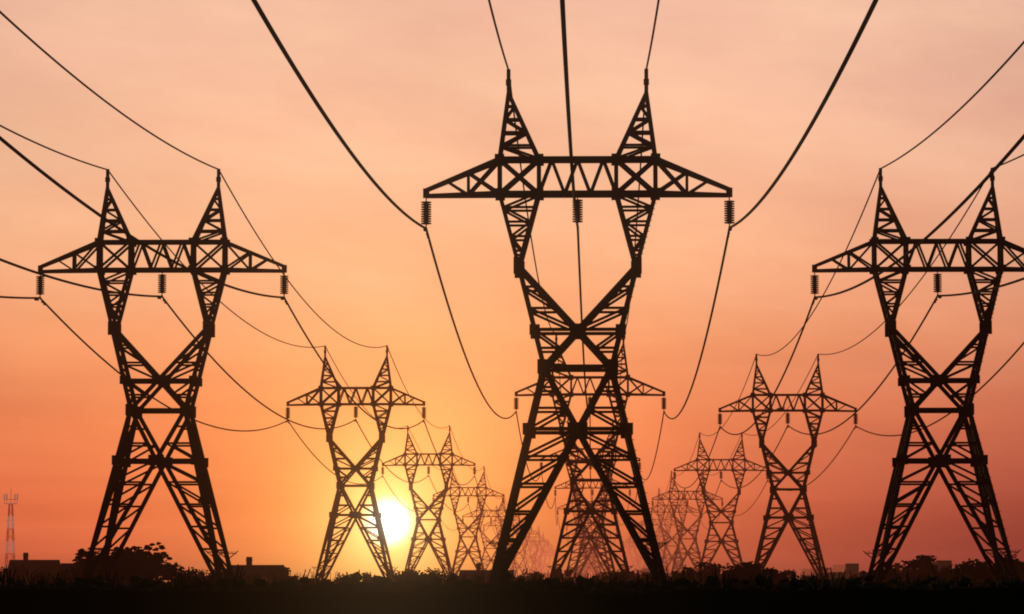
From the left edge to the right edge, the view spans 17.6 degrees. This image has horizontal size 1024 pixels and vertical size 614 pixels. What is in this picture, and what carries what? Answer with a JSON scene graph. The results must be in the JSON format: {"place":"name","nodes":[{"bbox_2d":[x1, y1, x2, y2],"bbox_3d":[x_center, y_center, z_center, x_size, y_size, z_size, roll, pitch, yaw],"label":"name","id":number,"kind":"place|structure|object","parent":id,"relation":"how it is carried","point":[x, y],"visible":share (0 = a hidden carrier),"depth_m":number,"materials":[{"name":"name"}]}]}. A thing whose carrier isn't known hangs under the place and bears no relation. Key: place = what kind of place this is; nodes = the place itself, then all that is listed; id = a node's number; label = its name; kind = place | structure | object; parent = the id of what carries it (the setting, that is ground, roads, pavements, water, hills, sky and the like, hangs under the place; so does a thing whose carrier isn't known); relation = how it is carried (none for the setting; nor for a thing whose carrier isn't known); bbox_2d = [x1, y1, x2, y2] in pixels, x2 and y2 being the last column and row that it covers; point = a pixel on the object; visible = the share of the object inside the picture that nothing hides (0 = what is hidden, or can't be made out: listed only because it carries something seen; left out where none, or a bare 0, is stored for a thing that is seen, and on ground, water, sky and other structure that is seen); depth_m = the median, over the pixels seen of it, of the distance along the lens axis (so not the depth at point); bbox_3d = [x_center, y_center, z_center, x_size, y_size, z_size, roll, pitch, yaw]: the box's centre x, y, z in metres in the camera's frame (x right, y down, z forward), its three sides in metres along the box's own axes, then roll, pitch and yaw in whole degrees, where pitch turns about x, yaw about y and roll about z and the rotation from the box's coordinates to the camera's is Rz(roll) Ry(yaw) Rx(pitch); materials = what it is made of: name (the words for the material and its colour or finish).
{"place":"outdoors","nodes":[
{"label":"outdoors","id":0,"kind":"place"},
{"bbox_2d":[0,588,1023,613],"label":"pasture grass","id":1,"kind":"structure","parent":0,"point":[751,601],"depth_m":59.91,"materials":[{"name":"black plant"}]},
{"bbox_2d":[0,0,1023,581],"label":"sky","id":2,"kind":"structure","parent":0,"point":[416,90],"materials":[{"name":"orange"}]},
{"label":"ground","id":3,"kind":"structure","parent":0,"visible":0},
{"bbox_2d":[4,494,17,565],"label":"radio mast","id":4,"kind":"object","parent":3,"relation":"on","point":[8,534],"visible":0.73,"depth_m":951.53,"materials":[{"name":"metal"}]},
{"bbox_2d":[0,567,25,584],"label":"bush","id":5,"kind":"object","parent":3,"relation":"on","point":[15,575],"visible":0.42,"depth_m":479.36,"materials":[{"name":"black plant"}]},
{"bbox_2d":[7,563,29,579],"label":"tree","id":6,"kind":"object","parent":3,"relation":"on","point":[22,567],"visible":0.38,"depth_m":491.76,"materials":[{"name":"black plant"}]},
{"bbox_2d":[8,553,60,584],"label":"building","id":7,"kind":"structure","parent":3,"relation":"on","point":[33,565],"depth_m":527.57,"materials":[{"name":"tile"}]},
{"bbox_2d":[29,569,56,582],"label":"bush","id":8,"kind":"object","parent":3,"relation":"on","point":[36,573],"visible":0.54,"depth_m":440.64,"materials":[{"name":"black plant"}]},
{"bbox_2d":[37,561,60,578],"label":"tree","id":9,"kind":"object","parent":3,"relation":"on","point":[53,569],"visible":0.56,"depth_m":515.15,"materials":[{"name":"black plant"}]},
{"bbox_2d":[59,569,80,582],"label":"bush","id":10,"kind":"object","parent":3,"relation":"on","point":[65,572],"visible":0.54,"depth_m":419.56,"materials":[{"name":"black plant"}]},
{"bbox_2d":[60,563,81,581],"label":"house","id":11,"kind":"structure","parent":3,"relation":"on","point":[64,566],"depth_m":455.06,"materials":[{"name":"tile"}]},
{"bbox_2d":[72,554,110,580],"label":"tree","id":12,"kind":"object","parent":3,"relation":"on","point":[75,563],"visible":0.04,"depth_m":393.85,"materials":[{"name":"black plant"}]},
{"bbox_2d":[75,542,168,582],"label":"tree","id":13,"kind":"object","parent":3,"relation":"on","point":[123,559],"visible":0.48,"depth_m":389.63,"materials":[{"name":"black plant"}]},
{"bbox_2d":[112,561,138,585],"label":"tree","id":14,"kind":"object","parent":3,"relation":"on","point":[131,569],"visible":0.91,"depth_m":359.26,"materials":[{"name":"black plant"}]},
{"bbox_2d":[128,546,173,579],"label":"tree","id":15,"kind":"object","parent":3,"relation":"on","point":[142,558],"visible":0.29,"depth_m":389.93,"materials":[{"name":"black plant"}]},
{"bbox_2d":[137,559,186,584],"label":"tree","id":16,"kind":"object","parent":3,"relation":"on","point":[156,568],"visible":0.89,"depth_m":382.92,"materials":[{"name":"black plant"}]},
{"bbox_2d":[36,169,288,581],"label":"pylon","id":17,"kind":"object","parent":3,"relation":"on","point":[122,461],"visible":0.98,"depth_m":319.40,"materials":[{"name":"metal"}]},
{"bbox_2d":[0,11,561,563],"bbox_3d":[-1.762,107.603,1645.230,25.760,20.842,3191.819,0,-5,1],"label":"wires","id":18,"kind":"object","parent":17,"relation":"attached to","point":[46,175],"visible":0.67,"depth_m":322.69,"materials":[{"name":"grey metal"}]},
{"bbox_2d":[167,567,197,583],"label":"tree","id":19,"kind":"object","parent":3,"relation":"on","point":[193,571],"visible":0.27,"depth_m":411.51,"materials":[{"name":"black plant"}]},
{"bbox_2d":[191,569,204,579],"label":"bush","id":20,"kind":"object","parent":3,"relation":"on","point":[201,573],"visible":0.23,"depth_m":432.08,"materials":[{"name":"black plant"}]},
{"bbox_2d":[205,570,225,581],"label":"bush","id":21,"kind":"object","parent":3,"relation":"on","point":[208,576],"visible":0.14,"depth_m":441.49,"materials":[{"name":"black plant"}]},
{"bbox_2d":[5,580,443,586],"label":"hedge","id":22,"kind":"object","parent":3,"relation":"on","point":[247,582],"visible":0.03,"depth_m":400.52,"materials":[{"name":"black plant"}]},
{"bbox_2d":[226,557,288,582],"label":"building","id":23,"kind":"structure","parent":3,"relation":"on","point":[249,568],"depth_m":466.32,"materials":[{"name":"tile"}]},
{"bbox_2d":[26,579,511,585],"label":"hedge","id":24,"kind":"object","parent":3,"relation":"on","point":[337,580],"visible":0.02,"depth_m":475.59,"materials":[{"name":"black plant"}]},
{"bbox_2d":[265,566,289,581],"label":"tree","id":25,"kind":"object","parent":3,"relation":"on","point":[277,572],"visible":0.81,"depth_m":455.39,"materials":[{"name":"black plant"}]},
{"bbox_2d":[286,345,425,580],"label":"pylon","id":26,"kind":"object","parent":3,"relation":"on","point":[354,513],"visible":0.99,"depth_m":573.08,"materials":[{"name":"metal"}]},
{"bbox_2d":[361,572,373,581],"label":"bush","id":27,"kind":"object","parent":3,"relation":"on","point":[367,574],"visible":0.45,"depth_m":514.36,"materials":[{"name":"black plant"}]},
{"bbox_2d":[369,569,397,583],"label":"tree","id":28,"kind":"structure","parent":3,"relation":"on","point":[389,572],"depth_m":491.01,"materials":[{"name":"plant"}]},
{"bbox_2d":[394,568,415,580],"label":"bush","id":29,"kind":"object","parent":3,"relation":"on","point":[406,572],"visible":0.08,"depth_m":475.07,"materials":[{"name":"black plant"}]},
{"bbox_2d":[391,570,427,586],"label":"tree","id":30,"kind":"object","parent":3,"relation":"on","point":[410,576],"visible":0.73,"depth_m":336.87,"materials":[{"name":"black plant"}]},
{"bbox_2d":[403,569,428,582],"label":"bush","id":31,"kind":"object","parent":3,"relation":"on","point":[415,574],"visible":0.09,"depth_m":381.90,"materials":[{"name":"black plant"}]},
{"bbox_2d":[381,425,475,577],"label":"pylon","id":32,"kind":"object","parent":3,"relation":"on","point":[427,539],"visible":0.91,"depth_m":850.10,"materials":[{"name":"metal"}]},
{"bbox_2d":[424,567,448,583],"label":"bush","id":33,"kind":"object","parent":3,"relation":"on","point":[437,572],"visible":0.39,"depth_m":416.17,"materials":[{"name":"black plant"}]},
{"bbox_2d":[448,572,466,579],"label":"bush","id":34,"kind":"object","parent":3,"relation":"on","point":[461,574],"visible":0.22,"depth_m":507.10,"materials":[{"name":"black plant"}]},
{"bbox_2d":[432,466,503,573],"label":"pylon","id":35,"kind":"object","parent":3,"relation":"on","point":[467,551],"visible":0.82,"depth_m":1125.01,"materials":[{"name":"metal"}]},
{"bbox_2d":[459,563,514,582],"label":"building","id":36,"kind":"structure","parent":3,"relation":"on","point":[484,573],"depth_m":537.54,"materials":[{"name":"tile"}]},
{"bbox_2d":[462,497,519,569],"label":"pylon","id":37,"kind":"object","parent":3,"relation":"on","point":[488,540],"visible":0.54,"depth_m":1387.74,"materials":[{"name":"metal"}]},
{"bbox_2d":[483,506,531,576],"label":"pylon","id":38,"kind":"object","parent":3,"relation":"on","point":[498,530],"visible":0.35,"depth_m":1649.92,"materials":[{"name":"metal"}]},
{"bbox_2d":[0,563,1023,595],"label":"pasture weeds","id":39,"kind":"object","parent":3,"relation":"on","point":[453,585],"visible":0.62,"depth_m":117.13,"materials":[{"name":"black plant"}]},
{"bbox_2d":[500,526,539,574],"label":"pylon","id":40,"kind":"object","parent":3,"relation":"on","point":[523,557],"visible":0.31,"depth_m":1912.63,"materials":[{"name":"metal"}]},
{"bbox_2d":[518,571,531,578],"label":"bush","id":41,"kind":"object","parent":3,"relation":"on","point":[529,574],"visible":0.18,"depth_m":717.05,"materials":[{"name":"black plant"}]},
{"bbox_2d":[522,527,548,574],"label":"pylon","id":42,"kind":"object","parent":3,"relation":"on","point":[531,569],"visible":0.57,"depth_m":2180.26,"materials":[{"name":"metal"}]},
{"bbox_2d":[520,532,552,572],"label":"pylon","id":43,"kind":"object","parent":3,"relation":"on","point":[537,559],"visible":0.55,"depth_m":2440.31,"materials":[{"name":"metal"}]},
{"bbox_2d":[530,571,544,579],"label":"bush","id":44,"kind":"object","parent":3,"relation":"on","point":[538,574],"visible":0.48,"depth_m":541.75,"materials":[{"name":"black plant"}]},
{"bbox_2d":[527,541,554,572],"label":"pylon","id":45,"kind":"object","parent":3,"relation":"on","point":[546,547],"visible":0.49,"depth_m":2711.43,"materials":[{"name":"metal"}]},
{"bbox_2d":[531,546,551,570],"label":"pylon","id":46,"kind":"object","parent":3,"relation":"on","point":[544,556],"visible":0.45,"depth_m":2957.07,"materials":[{"name":"metal"}]},
{"bbox_2d":[537,548,561,572],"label":"pylon","id":47,"kind":"object","parent":3,"relation":"on","point":[543,555],"visible":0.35,"depth_m":3233.82,"materials":[{"name":"metal"}]},
{"bbox_2d":[550,567,573,582],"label":"tree","id":48,"kind":"object","parent":3,"relation":"on","point":[569,572],"visible":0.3,"depth_m":597.41,"materials":[{"name":"black plant"}]},
{"bbox_2d":[542,570,588,578],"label":"building","id":49,"kind":"structure","parent":3,"relation":"on","point":[546,575],"depth_m":1881.04,"materials":[{"name":"glass"}]},
{"bbox_2d":[421,69,734,584],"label":"pylon","id":50,"kind":"object","parent":3,"relation":"on","point":[580,430],"visible":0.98,"depth_m":257.48,"materials":[{"name":"metal"}]},
{"bbox_2d":[251,0,878,558],"bbox_3d":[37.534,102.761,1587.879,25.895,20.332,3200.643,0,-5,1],"label":"wires","id":51,"kind":"object","parent":50,"relation":"attached to","point":[565,62],"visible":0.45,"depth_m":193.47,"materials":[{"name":"grey metal"}]},
{"bbox_2d":[571,534,599,572],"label":"pylon","id":52,"kind":"object","parent":3,"relation":"on","point":[590,555],"visible":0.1,"depth_m":2110.25,"materials":[{"name":"metal"}]},
{"bbox_2d":[557,485,617,575],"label":"pylon","id":53,"kind":"object","parent":3,"relation":"on","point":[598,566],"visible":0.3,"depth_m":1319.58,"materials":[{"name":"metal"}]},
{"bbox_2d":[568,522,610,576],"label":"pylon","id":54,"kind":"object","parent":3,"relation":"on","point":[588,552],"visible":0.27,"depth_m":1856.44,"materials":[{"name":"metal"}]},
{"bbox_2d":[574,535,604,574],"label":"pylon","id":55,"kind":"object","parent":3,"relation":"on","point":[590,559],"visible":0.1,"depth_m":2383.18,"materials":[{"name":"metal"}]},
{"bbox_2d":[514,335,665,580],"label":"pylon","id":56,"kind":"object","parent":3,"relation":"on","point":[588,511],"visible":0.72,"depth_m":529.15,"materials":[{"name":"metal"}]},
{"bbox_2d":[540,419,640,577],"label":"pylon","id":57,"kind":"object","parent":3,"relation":"on","point":[589,537],"visible":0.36,"depth_m":795.54,"materials":[{"name":"metal"}]},
{"bbox_2d":[566,514,615,576],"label":"pylon","id":58,"kind":"object","parent":3,"relation":"on","point":[589,546],"visible":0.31,"depth_m":1582.22,"materials":[{"name":"metal"}]},
{"bbox_2d":[554,465,630,579],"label":"pylon","id":59,"kind":"object","parent":3,"relation":"on","point":[591,523],"visible":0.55,"depth_m":1049.12,"materials":[{"name":"metal"}]},
{"bbox_2d":[591,574,607,582],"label":"tree","id":60,"kind":"object","parent":3,"relation":"on","point":[595,577],"visible":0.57,"depth_m":454.06,"materials":[{"name":"black plant"}]},
{"bbox_2d":[602,569,629,582],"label":"tree","id":61,"kind":"object","parent":3,"relation":"on","point":[616,573],"visible":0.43,"depth_m":477.84,"materials":[{"name":"black plant"}]},
{"bbox_2d":[618,550,638,568],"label":"pylon","id":62,"kind":"object","parent":3,"relation":"on","point":[627,557],"visible":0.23,"depth_m":3237.36,"materials":[{"name":"metal"}]},
{"bbox_2d":[620,547,640,568],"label":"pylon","id":63,"kind":"object","parent":3,"relation":"on","point":[631,554],"visible":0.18,"depth_m":2972.26,"materials":[{"name":"metal"}]},
{"bbox_2d":[620,535,645,571],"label":"pylon","id":64,"kind":"object","parent":3,"relation":"on","point":[629,542],"visible":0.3,"depth_m":2429.82,"materials":[{"name":"metal"}]},
{"bbox_2d":[598,568,669,581],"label":"block","id":65,"kind":"structure","parent":3,"relation":"on","point":[645,569],"depth_m":1290.57,"materials":[{"name":"brown concrete"}]},
{"bbox_2d":[630,569,641,577],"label":"tree","id":66,"kind":"object","parent":3,"relation":"on","point":[632,572],"visible":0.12,"depth_m":569.76,"materials":[{"name":"black plant"}]},
{"bbox_2d":[624,543,648,568],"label":"pylon","id":67,"kind":"object","parent":3,"relation":"on","point":[626,548],"visible":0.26,"depth_m":2693.08,"materials":[{"name":"metal"}]},
{"bbox_2d":[623,538,659,572],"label":"pylon","id":68,"kind":"object","parent":3,"relation":"on","point":[640,558],"visible":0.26,"depth_m":2182.85,"materials":[{"name":"metal"}]},
{"bbox_2d":[629,523,671,567],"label":"pylon","id":69,"kind":"object","parent":3,"relation":"on","point":[656,536],"visible":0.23,"depth_m":1917.14,"materials":[{"name":"metal"}]},
{"bbox_2d":[636,570,668,581],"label":"tree","id":70,"kind":"object","parent":3,"relation":"on","point":[643,575],"visible":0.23,"depth_m":429.99,"materials":[{"name":"black plant"}]},
{"bbox_2d":[635,506,678,572],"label":"pylon","id":71,"kind":"object","parent":3,"relation":"on","point":[665,525],"visible":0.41,"depth_m":1642.62,"materials":[{"name":"metal"}]},
{"bbox_2d":[667,576,678,582],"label":"tree","id":72,"kind":"object","parent":3,"relation":"on","point":[674,578],"visible":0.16,"depth_m":417.99,"materials":[{"name":"black plant"}]},
{"bbox_2d":[649,488,699,572],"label":"pylon","id":73,"kind":"object","parent":3,"relation":"on","point":[671,558],"visible":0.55,"depth_m":1389.21,"materials":[{"name":"metal"}]},
{"bbox_2d":[670,570,696,579],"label":"tree","id":74,"kind":"object","parent":3,"relation":"on","point":[675,573],"visible":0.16,"depth_m":502.19,"materials":[{"name":"black plant"}]},
{"bbox_2d":[651,471,722,576],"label":"pylon","id":75,"kind":"object","parent":3,"relation":"on","point":[688,552],"visible":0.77,"depth_m":1124.10,"materials":[{"name":"metal"}]},
{"bbox_2d":[682,567,694,573],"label":"palm","id":76,"kind":"object","parent":3,"relation":"on","point":[688,569],"visible":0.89,"depth_m":453.65,"materials":[{"name":"black plant"}]},
{"bbox_2d":[692,570,701,583],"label":"tree","id":77,"kind":"object","parent":3,"relation":"on","point":[696,573],"visible":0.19,"depth_m":506.94,"materials":[{"name":"black plant"}]},
{"bbox_2d":[694,562,710,580],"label":"tree","id":78,"kind":"object","parent":3,"relation":"on","point":[704,565],"visible":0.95,"depth_m":465.81,"materials":[{"name":"black plant"}]},
{"bbox_2d":[701,562,721,576],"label":"tree","id":79,"kind":"object","parent":3,"relation":"on","point":[713,566],"visible":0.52,"depth_m":477.49,"materials":[{"name":"black plant"}]},
{"bbox_2d":[709,569,721,574],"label":"palm","id":80,"kind":"object","parent":3,"relation":"on","point":[711,570],"visible":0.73,"depth_m":459.53,"materials":[{"name":"black plant"}]},
{"bbox_2d":[673,432,767,571],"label":"pylon","id":81,"kind":"object","parent":3,"relation":"on","point":[720,541],"visible":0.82,"depth_m":843.64,"materials":[{"name":"metal"}]},
{"bbox_2d":[556,576,902,584],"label":"hedge","id":82,"kind":"object","parent":3,"relation":"on","point":[702,582],"visible":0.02,"depth_m":460.46,"materials":[{"name":"black plant"}]},
{"bbox_2d":[724,563,754,579],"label":"tree","id":83,"kind":"object","parent":3,"relation":"on","point":[738,569],"visible":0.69,"depth_m":381.46,"materials":[{"name":"black plant"}]},
{"bbox_2d":[730,561,768,579],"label":"tree","id":84,"kind":"object","parent":3,"relation":"on","point":[756,568],"visible":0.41,"depth_m":393.71,"materials":[{"name":"black plant"}]},
{"bbox_2d":[757,568,778,580],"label":"tree","id":85,"kind":"object","parent":3,"relation":"on","point":[774,574],"visible":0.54,"depth_m":387.67,"materials":[{"name":"black plant"}]},
{"bbox_2d":[773,569,790,582],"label":"tree","id":86,"kind":"object","parent":3,"relation":"on","point":[783,574],"visible":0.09,"depth_m":448.40,"materials":[{"name":"black plant"}]},
{"bbox_2d":[575,575,997,587],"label":"hedge","id":87,"kind":"object","parent":3,"relation":"on","point":[978,583],"visible":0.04,"depth_m":336.21,"materials":[{"name":"black plant"}]},
{"bbox_2d":[777,571,796,581],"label":"tree","id":88,"kind":"object","parent":3,"relation":"on","point":[779,576],"visible":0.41,"depth_m":434.63,"materials":[{"name":"black plant"}]},
{"bbox_2d":[718,354,857,578],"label":"pylon","id":89,"kind":"object","parent":3,"relation":"on","point":[787,517],"visible":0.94,"depth_m":577.74,"materials":[{"name":"metal"}]},
{"bbox_2d":[796,574,819,584],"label":"tree","id":90,"kind":"object","parent":3,"relation":"on","point":[806,577],"visible":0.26,"depth_m":388.12,"materials":[{"name":"black plant"}]},
{"bbox_2d":[801,565,844,575],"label":"building","id":91,"kind":"structure","parent":3,"relation":"on","point":[836,568],"depth_m":1483.56,"materials":[{"name":"brown concrete"}]},
{"bbox_2d":[817,563,866,579],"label":"block","id":92,"kind":"structure","parent":3,"relation":"on","point":[853,568],"depth_m":682.55,"materials":[{"name":"brown concrete"}]},
{"bbox_2d":[859,570,875,581],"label":"tree","id":93,"kind":"object","parent":3,"relation":"on","point":[863,572],"visible":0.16,"depth_m":452.70,"materials":[{"name":"black plant"}]},
{"bbox_2d":[873,563,903,581],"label":"building","id":94,"kind":"structure","parent":3,"relation":"on","point":[897,565],"depth_m":537.55,"materials":[{"name":"tile"}]},
{"bbox_2d":[882,565,898,581],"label":"tree","id":95,"kind":"object","parent":3,"relation":"on","point":[891,573],"visible":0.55,"depth_m":416.94,"materials":[{"name":"black plant"}]},
{"bbox_2d":[897,570,915,581],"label":"tree","id":96,"kind":"object","parent":3,"relation":"on","point":[903,577],"visible":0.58,"depth_m":452.81,"materials":[{"name":"black plant"}]},
{"bbox_2d":[906,560,923,579],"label":"tree","id":97,"kind":"object","parent":3,"relation":"on","point":[913,564],"visible":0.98,"depth_m":417.48,"materials":[{"name":"black plant"}]},
{"bbox_2d":[810,168,1023,584],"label":"pylon","id":98,"kind":"object","parent":3,"relation":"on","point":[977,461],"visible":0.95,"depth_m":318.55,"materials":[{"name":"metal"}]},
{"bbox_2d":[614,41,1023,564],"bbox_3d":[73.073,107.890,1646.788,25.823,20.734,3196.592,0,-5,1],"label":"wires","id":99,"kind":"object","parent":98,"relation":"attached to","point":[986,178],"visible":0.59,"depth_m":341.22,"materials":[{"name":"grey metal"}]},
{"bbox_2d":[899,555,938,579],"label":"tree","id":100,"kind":"object","parent":3,"relation":"on","point":[922,570],"visible":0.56,"depth_m":452.71,"materials":[{"name":"black plant"}]},
{"bbox_2d":[918,555,936,573],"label":"tree","id":101,"kind":"object","parent":3,"relation":"on","point":[927,558],"visible":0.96,"depth_m":429.43,"materials":[{"name":"black plant"}]},
{"bbox_2d":[911,560,951,582],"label":"block","id":102,"kind":"structure","parent":3,"relation":"on","point":[942,563],"depth_m":595.01,"materials":[{"name":"brown concrete"}]},
{"bbox_2d":[946,561,974,582],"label":"tree","id":103,"kind":"object","parent":3,"relation":"on","point":[957,568],"visible":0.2,"depth_m":427.61,"materials":[{"name":"black plant"}]},
{"bbox_2d":[960,558,1009,582],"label":"tree","id":104,"kind":"object","parent":3,"relation":"on","point":[980,570],"visible":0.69,"depth_m":380.01,"materials":[{"name":"black plant"}]},
{"bbox_2d":[1004,555,1023,576],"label":"tree","id":105,"kind":"object","parent":3,"relation":"on","point":[1019,569],"visible":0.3,"depth_m":392.27,"materials":[{"name":"black plant"}]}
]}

